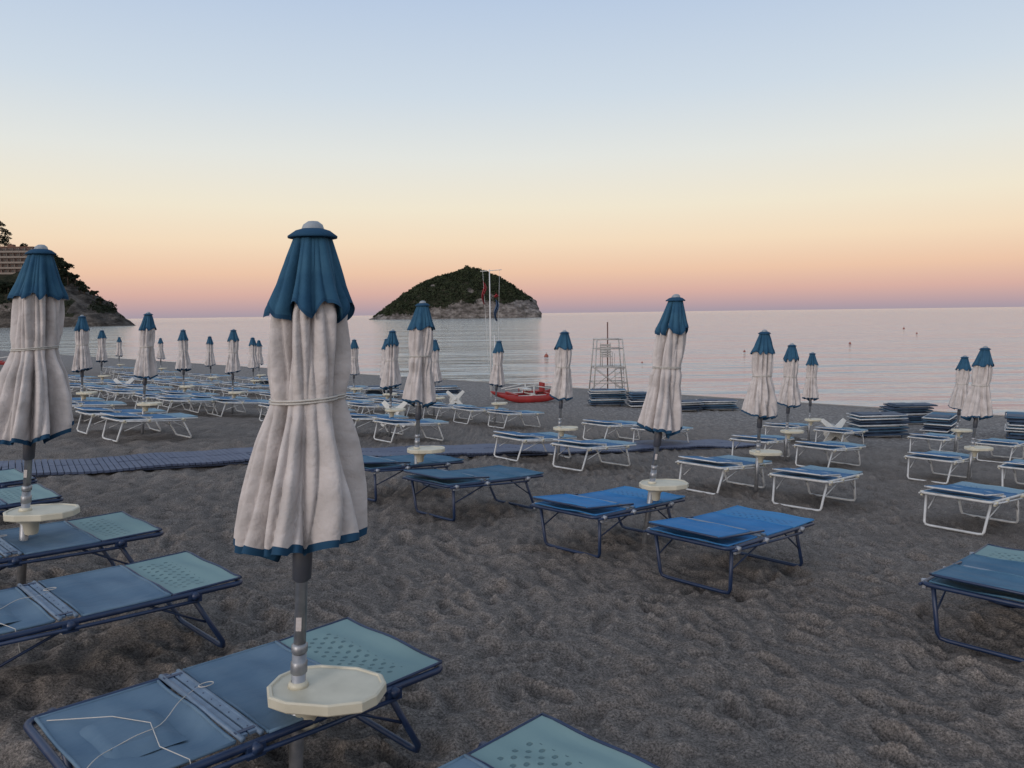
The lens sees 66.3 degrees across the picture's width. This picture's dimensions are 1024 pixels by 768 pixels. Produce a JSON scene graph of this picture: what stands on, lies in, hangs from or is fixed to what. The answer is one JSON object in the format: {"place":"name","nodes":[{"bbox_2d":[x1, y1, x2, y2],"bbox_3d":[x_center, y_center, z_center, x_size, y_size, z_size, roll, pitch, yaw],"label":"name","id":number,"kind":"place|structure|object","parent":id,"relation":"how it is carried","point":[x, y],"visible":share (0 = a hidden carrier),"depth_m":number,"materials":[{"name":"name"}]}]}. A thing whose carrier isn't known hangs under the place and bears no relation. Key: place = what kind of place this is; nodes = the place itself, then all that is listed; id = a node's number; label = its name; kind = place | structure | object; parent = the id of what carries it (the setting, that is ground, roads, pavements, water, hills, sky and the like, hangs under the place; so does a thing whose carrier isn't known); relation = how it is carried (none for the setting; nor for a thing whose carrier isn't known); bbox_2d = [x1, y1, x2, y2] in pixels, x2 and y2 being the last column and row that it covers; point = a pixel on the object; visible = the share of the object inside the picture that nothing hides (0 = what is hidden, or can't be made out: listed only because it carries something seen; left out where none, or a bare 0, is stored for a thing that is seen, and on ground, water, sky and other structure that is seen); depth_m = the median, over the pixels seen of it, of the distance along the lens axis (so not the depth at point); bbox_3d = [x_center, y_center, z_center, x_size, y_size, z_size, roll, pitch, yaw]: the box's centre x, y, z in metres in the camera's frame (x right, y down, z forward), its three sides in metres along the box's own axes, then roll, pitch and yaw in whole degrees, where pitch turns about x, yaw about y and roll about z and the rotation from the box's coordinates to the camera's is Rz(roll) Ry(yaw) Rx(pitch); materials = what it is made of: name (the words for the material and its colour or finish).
{"place":"outdoors","nodes":[
{"label":"outdoors","id":0,"kind":"place"},
{"bbox_2d":[0,271,135,327],"bbox_3d":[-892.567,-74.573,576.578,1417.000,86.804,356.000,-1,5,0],"label":"rocky headland","id":1,"kind":"structure","parent":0,"point":[79,305],"depth_m":419.30,"materials":[{"name":"stone"}]},
{"bbox_2d":[0,247,33,272],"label":"walls","id":2,"kind":"structure","parent":1,"relation":"on","point":[16,269],"depth_m":439.10,"materials":[{"name":"beige paint"}]},
{"bbox_2d":[0,248,31,273],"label":"balconies","id":3,"kind":"structure","parent":2,"relation":"attached to","point":[13,256],"depth_m":437.85,"materials":[{"name":"brown paint"}]},
{"bbox_2d":[2,248,30,272],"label":"windows","id":4,"kind":"structure","parent":2,"relation":"attached to","point":[11,260],"depth_m":439.02,"materials":[{"name":"grey glass"}]},
{"bbox_2d":[0,276,124,319],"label":"headland scrub","id":5,"kind":"object","parent":1,"relation":"on","point":[3,290],"visible":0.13,"depth_m":425.85,"materials":[{"name":"green plant"}]},
{"bbox_2d":[0,351,1023,767],"bbox_3d":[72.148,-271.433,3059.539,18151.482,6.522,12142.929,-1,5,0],"label":"sand beach","id":6,"kind":"structure","parent":0,"point":[832,651],"depth_m":5.45,"materials":[{"name":"sand"}]},
{"bbox_2d":[0,468,37,487],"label":"sun lounger","id":7,"kind":"object","parent":6,"relation":"on","point":[12,477],"visible":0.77,"depth_m":7.39,"materials":[{"name":"blue fabric"}]},
{"bbox_2d":[0,483,63,515],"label":"sun lounger","id":8,"kind":"object","parent":6,"relation":"on","point":[10,497],"visible":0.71,"depth_m":6.42,"materials":[{"name":"blue fabric"}]},
{"bbox_2d":[0,244,79,585],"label":"beach umbrella","id":9,"kind":"object","parent":6,"relation":"on","point":[35,399],"visible":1,"depth_m":4.86,"materials":[{"name":"white fabric"}]},
{"bbox_2d":[0,511,163,570],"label":"sun lounger","id":10,"kind":"object","parent":6,"relation":"on","point":[120,529],"visible":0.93,"depth_m":5.13,"materials":[{"name":"blue fabric"}]},
{"bbox_2d":[72,315,97,418],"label":"beach umbrella","id":11,"kind":"object","parent":6,"relation":"on","point":[82,361],"visible":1,"depth_m":16.96,"materials":[{"name":"white fabric"}]},
{"bbox_2d":[70,383,113,398],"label":"sun lounger","id":12,"kind":"object","parent":6,"relation":"on","point":[72,385],"visible":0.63,"depth_m":24.29,"materials":[{"name":"blue fabric"}]},
{"bbox_2d":[72,400,126,409],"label":"sun lounger","id":13,"kind":"object","parent":6,"relation":"on","point":[100,404],"visible":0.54,"depth_m":16.48,"materials":[{"name":"blue fabric"}]},
{"bbox_2d":[96,330,110,384],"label":"beach umbrella","id":14,"kind":"object","parent":6,"relation":"on","point":[101,356],"visible":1,"depth_m":28.67,"materials":[{"name":"white fabric"}]},
{"bbox_2d":[87,386,142,402],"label":"sun lounger","id":15,"kind":"object","parent":6,"relation":"on","point":[101,389],"visible":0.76,"depth_m":22.82,"materials":[{"name":"blue fabric"}]},
{"bbox_2d":[115,337,124,366],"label":"beach umbrella","id":16,"kind":"object","parent":6,"relation":"on","point":[119,352],"visible":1,"depth_m":47.92,"materials":[{"name":"white fabric"}]},
{"bbox_2d":[74,407,166,433],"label":"sun lounger","id":17,"kind":"object","parent":6,"relation":"on","point":[93,411],"visible":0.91,"depth_m":14.60,"materials":[{"name":"blue fabric"}]},
{"bbox_2d":[0,550,242,666],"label":"sun lounger","id":18,"kind":"object","parent":6,"relation":"on","point":[152,583],"visible":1,"depth_m":4.12,"materials":[{"name":"blue fabric"}]},
{"bbox_2d":[105,388,165,405],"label":"sun lounger","id":19,"kind":"object","parent":6,"relation":"on","point":[121,391],"visible":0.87,"depth_m":21.88,"materials":[{"name":"blue fabric"}]},
{"bbox_2d":[122,384,173,398],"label":"sun lounger","id":20,"kind":"object","parent":6,"relation":"on","point":[141,386],"visible":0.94,"depth_m":25.40,"materials":[{"name":"blue fabric"}]},
{"bbox_2d":[134,312,161,434],"bbox_3d":[-6.778,-0.128,14.569,0.468,2.417,0.384,-2,5,-18],"label":"beach umbrella","id":21,"kind":"object","parent":6,"relation":"on","point":[145,368],"visible":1,"depth_m":14.43,"materials":[{"name":"white fabric"}]},
{"bbox_2d":[100,412,197,441],"bbox_3d":[-6.413,0.731,13.858,0.785,0.472,1.464,4,3,41],"label":"sun lounger","id":22,"kind":"object","parent":6,"relation":"on","point":[122,418],"visible":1,"depth_m":13.63,"materials":[{"name":"blue fabric"}]},
{"bbox_2d":[156,338,166,375],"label":"beach umbrella","id":23,"kind":"object","parent":6,"relation":"on","point":[160,354],"visible":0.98,"depth_m":43.51,"materials":[{"name":"white fabric"}]},
{"bbox_2d":[134,392,196,410],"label":"sun lounger","id":24,"kind":"object","parent":6,"relation":"on","point":[150,396],"visible":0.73,"depth_m":20.51,"materials":[{"name":"blue fabric"}]},
{"bbox_2d":[175,329,194,405],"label":"beach umbrella","id":25,"kind":"object","parent":6,"relation":"on","point":[183,363],"visible":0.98,"depth_m":23.13,"materials":[{"name":"white fabric"}]},
{"bbox_2d":[156,395,222,414],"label":"sun lounger","id":26,"kind":"object","parent":6,"relation":"on","point":[170,399],"visible":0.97,"depth_m":19.55,"materials":[{"name":"blue fabric"}]},
{"bbox_2d":[161,390,219,407],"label":"sun lounger","id":27,"kind":"object","parent":6,"relation":"on","point":[185,393],"visible":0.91,"depth_m":22.37,"materials":[{"name":"blue fabric"}]},
{"bbox_2d":[169,382,214,392],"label":"sun lounger","id":28,"kind":"object","parent":6,"relation":"on","point":[197,385],"visible":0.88,"depth_m":28.61,"materials":[{"name":"blue fabric"}]},
{"bbox_2d":[204,336,218,390],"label":"beach umbrella","id":29,"kind":"object","parent":6,"relation":"on","point":[210,360],"visible":1,"depth_m":31.91,"materials":[{"name":"white fabric"}]},
{"bbox_2d":[188,394,249,412],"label":"sun lounger","id":30,"kind":"object","parent":6,"relation":"on","point":[208,396],"visible":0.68,"depth_m":21.11,"materials":[{"name":"blue fabric"}]},
{"bbox_2d":[202,386,250,396],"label":"sun lounger","id":31,"kind":"object","parent":6,"relation":"on","point":[214,388],"visible":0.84,"depth_m":26.45,"materials":[{"name":"blue fabric"}]},
{"bbox_2d":[23,617,442,767],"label":"sun lounger","id":32,"kind":"object","parent":6,"relation":"on","point":[156,723],"visible":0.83,"depth_m":2.94,"materials":[{"name":"blue fabric"}]},
{"bbox_2d":[225,329,244,413],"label":"beach umbrella","id":33,"kind":"object","parent":6,"relation":"on","point":[232,365],"visible":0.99,"depth_m":20.83,"materials":[{"name":"white fabric"}]},
{"bbox_2d":[211,397,268,416],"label":"sun lounger","id":34,"kind":"object","parent":6,"relation":"on","point":[235,401],"visible":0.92,"depth_m":19.99,"materials":[{"name":"blue fabric"}]},
{"bbox_2d":[221,388,269,399],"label":"sun lounger","id":35,"kind":"object","parent":6,"relation":"on","point":[252,391],"visible":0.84,"depth_m":25.57,"materials":[{"name":"blue fabric"}]},
{"bbox_2d":[247,337,261,393],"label":"beach umbrella","id":36,"kind":"object","parent":6,"relation":"on","point":[252,362],"visible":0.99,"depth_m":30.54,"materials":[{"name":"white fabric"}]},
{"bbox_2d":[256,340,265,383],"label":"beach umbrella","id":37,"kind":"object","parent":6,"relation":"on","point":[259,354],"visible":0.84,"depth_m":37.82,"materials":[{"name":"white fabric"}]},
{"bbox_2d":[233,221,386,767],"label":"beach umbrella","id":38,"kind":"object","parent":6,"relation":"on","point":[303,496],"visible":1,"depth_m":2.71,"materials":[{"name":"white fabric"}]},
{"bbox_2d":[350,339,362,397],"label":"beach umbrella","id":39,"kind":"object","parent":6,"relation":"on","point":[355,370],"visible":0.85,"depth_m":26.66,"materials":[{"name":"white fabric"}]},
{"bbox_2d":[346,395,397,411],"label":"sun lounger","id":40,"kind":"object","parent":6,"relation":"on","point":[366,398],"visible":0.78,"depth_m":23.82,"materials":[{"name":"blue fabric"}]},
{"bbox_2d":[347,401,399,413],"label":"sun lounger","id":41,"kind":"object","parent":6,"relation":"on","point":[365,405],"visible":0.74,"depth_m":20.62,"materials":[{"name":"blue fabric"}]},
{"bbox_2d":[350,413,408,434],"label":"sun lounger","id":42,"kind":"object","parent":6,"relation":"on","point":[356,416],"visible":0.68,"depth_m":16.73,"materials":[{"name":"blue fabric"}]},
{"bbox_2d":[0,439,761,476],"bbox_3d":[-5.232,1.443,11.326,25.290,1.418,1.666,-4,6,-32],"label":"beach walkway","id":43,"kind":"structure","parent":6,"relation":"on","point":[175,460],"depth_m":11.62,"materials":[{"name":"wood"}]},
{"bbox_2d":[365,385,399,397],"bbox_3d":[-5.375,0.331,32.657,1.419,0.513,0.777,-1,5,-6],"label":"lounger stack","id":44,"kind":"object","parent":6,"relation":"on","point":[376,391],"visible":0.45,"depth_m":32.35,"materials":[{"name":"blue fabric"}]},
{"bbox_2d":[380,338,396,412],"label":"beach umbrella","id":45,"kind":"object","parent":6,"relation":"on","point":[385,394],"visible":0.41,"depth_m":23.58,"materials":[{"name":"white fabric"}]},
{"bbox_2d":[380,329,405,436],"bbox_3d":[-2.529,0.054,16.579,0.527,2.417,0.442,-1,5,0],"label":"beach umbrella","id":46,"kind":"object","parent":6,"relation":"on","point":[391,377],"visible":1,"depth_m":16.46,"materials":[{"name":"white fabric"}]},
{"bbox_2d":[380,400,407,427],"bbox_3d":[-2.865,0.738,19.165,0.665,0.665,0.225,0,-9,11],"label":"plastic table on side","id":47,"kind":"object","parent":6,"relation":"on","point":[403,404],"visible":0.31,"depth_m":19.11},
{"bbox_2d":[372,417,448,442],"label":"sun lounger","id":48,"kind":"object","parent":6,"relation":"on","point":[400,422],"visible":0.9,"depth_m":15.68,"materials":[{"name":"blue fabric"}]},
{"bbox_2d":[363,454,463,501],"bbox_3d":[-1.334,1.063,9.233,0.785,0.469,1.464,4,3,44],"label":"sun lounger","id":49,"kind":"object","parent":6,"relation":"on","point":[375,465],"visible":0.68,"depth_m":8.98,"materials":[{"name":"blue fabric"}]},
{"bbox_2d":[402,301,444,495],"bbox_3d":[-1.016,0.260,8.970,0.481,2.416,0.371,-1,5,0],"label":"beach umbrella","id":50,"kind":"object","parent":6,"relation":"on","point":[419,388],"visible":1,"depth_m":8.84,"materials":[{"name":"white fabric"}]},
{"bbox_2d":[432,339,444,416],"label":"beach umbrella","id":51,"kind":"object","parent":6,"relation":"on","point":[437,374],"visible":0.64,"depth_m":22.42,"materials":[{"name":"white fabric"}]},
{"bbox_2d":[435,385,460,393],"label":"lounger stack","id":52,"kind":"object","parent":6,"relation":"on","point":[453,389],"visible":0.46,"depth_m":33.92,"materials":[{"name":"blue fabric"}]},
{"bbox_2d":[423,403,475,419],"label":"sun lounger","id":53,"kind":"object","parent":6,"relation":"on","point":[441,406],"visible":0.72,"depth_m":21.64,"materials":[{"name":"blue fabric"}]},
{"bbox_2d":[446,390,463,404],"bbox_3d":[-2.006,0.557,27.786,0.665,0.665,0.225,-1,-9,-6],"label":"plastic table on side","id":54,"kind":"object","parent":6,"relation":"on","point":[454,398],"visible":0.84,"depth_m":27.70,"materials":[{"name":"plastic"}]},
{"bbox_2d":[402,465,543,520],"bbox_3d":[-0.404,1.126,8.337,0.785,0.467,1.464,4,2,44],"label":"sun lounger","id":55,"kind":"object","parent":6,"relation":"on","point":[454,480],"visible":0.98,"depth_m":8.12,"materials":[{"name":"blue fabric"}]},
{"bbox_2d":[452,405,507,423],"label":"sun lounger","id":56,"kind":"object","parent":6,"relation":"on","point":[477,409],"visible":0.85,"depth_m":20.92,"materials":[{"name":"blue fabric"}]},
{"bbox_2d":[480,269,501,396],"bbox_3d":[-0.837,-2.023,32.968,0.902,5.550,0.175,-1,5,0],"label":"flag mast","id":57,"kind":"object","parent":6,"relation":"on","point":[495,296],"visible":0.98,"depth_m":32.86,"materials":[{"name":"grey"}]},
{"bbox_2d":[489,340,507,423],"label":"beach umbrella","id":58,"kind":"object","parent":6,"relation":"on","point":[497,379],"visible":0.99,"depth_m":20.85,"materials":[{"name":"white fabric"}]},
{"bbox_2d":[487,409,544,428],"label":"sun lounger","id":59,"kind":"object","parent":6,"relation":"on","point":[508,412],"visible":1,"depth_m":20.09,"materials":[{"name":"blue fabric"}]},
{"bbox_2d":[490,382,553,402],"bbox_3d":[0.604,0.317,31.154,2.700,0.720,1.831,-2,5,-17],"label":"rescue catamaran","id":60,"kind":"object","parent":6,"relation":"on","point":[529,395],"visible":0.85,"depth_m":30.64,"materials":[{"name":"red plastic"}]},
{"bbox_2d":[492,431,576,461],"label":"sun lounger","id":61,"kind":"object","parent":6,"relation":"on","point":[530,437],"visible":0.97,"depth_m":13.55,"materials":[{"name":"blue fabric"}]},
{"bbox_2d":[438,712,660,767],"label":"sun lounger","id":62,"kind":"object","parent":6,"relation":"on","point":[542,740],"visible":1,"depth_m":2.69,"materials":[{"name":"blue fabric"}]},
{"bbox_2d":[549,330,577,460],"bbox_3d":[0.896,0.274,13.603,0.497,2.416,0.422,-1,5,0],"label":"beach umbrella","id":63,"kind":"object","parent":6,"relation":"on","point":[561,389],"visible":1,"depth_m":13.47,"materials":[{"name":"white fabric"}]},
{"bbox_2d":[550,439,635,470],"bbox_3d":[1.345,1.133,12.904,0.785,0.468,1.464,4,2,43],"label":"sun lounger","id":64,"kind":"object","parent":6,"relation":"on","point":[596,445],"visible":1,"depth_m":12.64,"materials":[{"name":"blue fabric"}]},
{"bbox_2d":[529,486,684,557],"bbox_3d":[0.886,1.214,7.121,0.785,0.472,1.464,3,2,43],"label":"sun lounger","id":65,"kind":"object","parent":6,"relation":"on","point":[618,501],"visible":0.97,"depth_m":6.85,"materials":[{"name":"blue fabric"}]},
{"bbox_2d":[587,388,627,406],"bbox_3d":[3.591,0.523,29.578,1.450,0.683,0.766,-1,5,0],"label":"lounger stack","id":66,"kind":"object","parent":6,"relation":"on","point":[602,396],"visible":0.97,"depth_m":29.27,"materials":[{"name":"blue fabric"}]},
{"bbox_2d":[589,322,628,394],"bbox_3d":[4.438,-1.134,36.024,1.677,3.404,1.533,-1,5,-3],"label":"lifeguard chair","id":67,"kind":"object","parent":6,"relation":"on","point":[607,349],"visible":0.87,"depth_m":35.82,"materials":[{"name":"paint"}]},
{"bbox_2d":[581,419,639,439],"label":"sun lounger","id":68,"kind":"object","parent":6,"relation":"on","point":[615,423],"visible":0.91,"depth_m":17.59,"materials":[{"name":"blue fabric"}]},
{"bbox_2d":[626,391,646,407],"bbox_3d":[5.023,0.603,29.184,1.436,0.598,0.759,-1,5,-6],"label":"lounger stack","id":69,"kind":"object","parent":6,"relation":"on","point":[638,400],"visible":0.51,"depth_m":28.84,"materials":[{"name":"blue fabric"}]},
{"bbox_2d":[631,425,692,442],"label":"sun lounger","id":70,"kind":"object","parent":6,"relation":"on","point":[686,429],"visible":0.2,"depth_m":16.87,"materials":[{"name":"metal"}]},
{"bbox_2d":[637,294,688,543],"bbox_3d":[1.346,0.411,7.019,0.466,2.417,0.393,-1,5,0],"label":"beach umbrella","id":71,"kind":"object","parent":6,"relation":"on","point":[661,411],"visible":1,"depth_m":6.89,"materials":[{"name":"white fabric"}]},
{"bbox_2d":[682,399,704,410],"bbox_3d":[6.010,0.788,27.784,1.441,0.428,0.768,-2,5,-11],"label":"lounger stack","id":72,"kind":"object","parent":6,"relation":"on","point":[691,404],"visible":0.48,"depth_m":27.54,"materials":[{"name":"blue fabric"}]},
{"bbox_2d":[696,398,738,410],"bbox_3d":[7.410,0.765,28.397,1.452,0.428,0.736,-1,5,0],"label":"lounger stack","id":73,"kind":"object","parent":6,"relation":"on","point":[713,403],"visible":0.72,"depth_m":28.08,"materials":[{"name":"blue fabric"}]},
{"bbox_2d":[675,455,771,494],"bbox_3d":[2.998,1.248,11.069,1.464,0.468,0.785,2,2,-45],"label":"sun lounger","id":74,"kind":"object","parent":6,"relation":"on","point":[725,463],"visible":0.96,"depth_m":10.81,"materials":[{"name":"blue fabric"}]},
{"bbox_2d":[643,505,814,594],"bbox_3d":[1.747,1.280,6.242,0.785,0.469,1.464,4,3,45],"label":"sun lounger","id":75,"kind":"object","parent":6,"relation":"on","point":[726,528],"visible":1,"depth_m":6.02,"materials":[{"name":"blue fabric"}]},
{"bbox_2d":[741,329,781,491],"bbox_3d":[3.462,0.456,10.834,0.508,2.417,0.489,-3,6,-26],"label":"beach umbrella","id":76,"kind":"object","parent":6,"relation":"on","point":[760,400],"visible":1,"depth_m":10.67,"materials":[{"name":"white fabric"}]},
{"bbox_2d":[729,434,793,456],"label":"sun lounger","id":77,"kind":"object","parent":6,"relation":"on","point":[767,439],"visible":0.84,"depth_m":15.06,"materials":[{"name":"blue fabric"}]},
{"bbox_2d":[763,422,812,442],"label":"sun lounger","id":78,"kind":"object","parent":6,"relation":"on","point":[791,425],"visible":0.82,"depth_m":19.59,"materials":[{"name":"blue fabric"}]},
{"bbox_2d":[777,343,803,461],"bbox_3d":[5.371,0.420,15.135,0.520,2.417,0.419,-1,5,0],"label":"beach umbrella","id":79,"kind":"object","parent":6,"relation":"on","point":[789,396],"visible":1,"depth_m":15.00,"materials":[{"name":"white fabric"}]},
{"bbox_2d":[802,352,821,440],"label":"beach umbrella","id":80,"kind":"object","parent":6,"relation":"on","point":[810,393],"visible":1,"depth_m":19.50,"materials":[{"name":"white fabric"}]},
{"bbox_2d":[768,465,862,510],"bbox_3d":[3.949,1.311,10.162,0.785,0.468,1.464,4,2,41],"label":"sun lounger","id":81,"kind":"object","parent":6,"relation":"on","point":[813,473],"visible":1,"depth_m":9.87,"materials":[{"name":"blue fabric"}]},
{"bbox_2d":[793,441,865,467],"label":"sun lounger","id":82,"kind":"object","parent":6,"relation":"on","point":[833,446],"visible":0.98,"depth_m":14.23,"materials":[{"name":"blue fabric"}]},
{"bbox_2d":[820,418,848,441],"bbox_3d":[8.004,1.190,19.522,0.665,0.665,0.225,-1,-9,-6],"label":"plastic table on side","id":83,"kind":"object","parent":6,"relation":"on","point":[830,436],"visible":0.65,"depth_m":19.45,"materials":[{"name":"plastic"}]},
{"bbox_2d":[813,427,867,444],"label":"sun lounger","id":84,"kind":"object","parent":6,"relation":"on","point":[846,430],"visible":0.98,"depth_m":18.71,"materials":[{"name":"blue fabric"}]},
{"bbox_2d":[846,411,910,437],"bbox_3d":[9.908,1.121,21.196,1.448,0.683,0.745,-1,5,-6],"label":"lounger stack","id":85,"kind":"object","parent":6,"relation":"on","point":[878,424],"visible":0.88,"depth_m":20.92,"materials":[{"name":"blue fabric"}]},
{"bbox_2d":[879,402,937,423],"bbox_3d":[12.311,0.941,24.396,1.465,0.683,0.768,-1,5,-3],"label":"lounger stack","id":86,"kind":"object","parent":6,"relation":"on","point":[915,412],"visible":0.56,"depth_m":24.09,"materials":[{"name":"blue fabric"}]},
{"bbox_2d":[907,433,962,453],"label":"sun lounger","id":87,"kind":"object","parent":6,"relation":"on","point":[936,437],"visible":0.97,"depth_m":17.73,"materials":[{"name":"blue fabric"}]},
{"bbox_2d":[919,412,960,433],"bbox_3d":[11.923,1.141,21.806,0.775,0.598,1.469,3,7,38],"label":"lounger stack","id":88,"kind":"object","parent":6,"relation":"on","point":[940,422],"visible":0.83,"depth_m":21.38,"materials":[{"name":"blue fabric"}]},
{"bbox_2d":[904,450,976,483],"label":"sun lounger","id":89,"kind":"object","parent":6,"relation":"on","point":[942,456],"visible":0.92,"depth_m":12.98,"materials":[{"name":"blue fabric"}]},
{"bbox_2d":[948,355,972,451],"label":"beach umbrella","id":90,"kind":"object","parent":6,"relation":"on","point":[963,369],"visible":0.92,"depth_m":17.60,"materials":[{"name":"white fabric"}]},
{"bbox_2d":[918,544,1023,661],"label":"sun lounger","id":91,"kind":"object","parent":6,"relation":"on","point":[990,572],"visible":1,"depth_m":4.79,"materials":[{"name":"blue fabric"}]},
{"bbox_2d":[918,481,1023,535],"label":"sun lounger","id":92,"kind":"object","parent":6,"relation":"on","point":[974,492],"visible":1,"depth_m":8.84,"materials":[{"name":"blue fabric"}]},
{"bbox_2d":[961,346,993,479],"bbox_3d":[7.736,0.576,13.008,0.495,2.417,0.482,-1,5,0],"label":"beach umbrella","id":93,"kind":"object","parent":6,"relation":"on","point":[977,404],"visible":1,"depth_m":12.88,"materials":[{"name":"white fabric"}]},
{"bbox_2d":[975,438,1023,462],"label":"sun lounger","id":94,"kind":"object","parent":6,"relation":"on","point":[1012,443],"visible":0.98,"depth_m":16.77,"materials":[{"name":"blue fabric"}]},
{"bbox_2d":[997,459,1023,486],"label":"sun lounger","id":95,"kind":"object","parent":6,"relation":"on","point":[1016,464],"visible":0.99,"depth_m":12.12,"materials":[{"name":"metal"}]},
{"bbox_2d":[1004,411,1023,438],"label":"lounger stack","id":96,"kind":"object","parent":6,"relation":"on","point":[1014,428],"visible":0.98,"depth_m":20.68,"materials":[{"name":"blue fabric"}]},
{"bbox_2d":[0,307,1023,414],"bbox_3d":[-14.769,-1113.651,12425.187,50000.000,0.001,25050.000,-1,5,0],"label":"sea","id":97,"kind":"structure","parent":0,"point":[884,356],"depth_m":90.78,"materials":[{"name":"grey liquid"}]},
{"bbox_2d":[369,269,541,319],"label":"rocky island","id":98,"kind":"structure","parent":97,"relation":"in","point":[515,308],"depth_m":700.03,"materials":[{"name":"stone"}]},
{"bbox_2d":[372,265,532,317],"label":"island scrub","id":99,"kind":"object","parent":98,"relation":"on","point":[460,273],"visible":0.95,"depth_m":714.30,"materials":[{"name":"green plant"}]},
{"bbox_2d":[0,0,1023,318],"label":"sky","id":100,"kind":"structure","parent":0,"point":[598,155],"materials":[{"name":"blue"}]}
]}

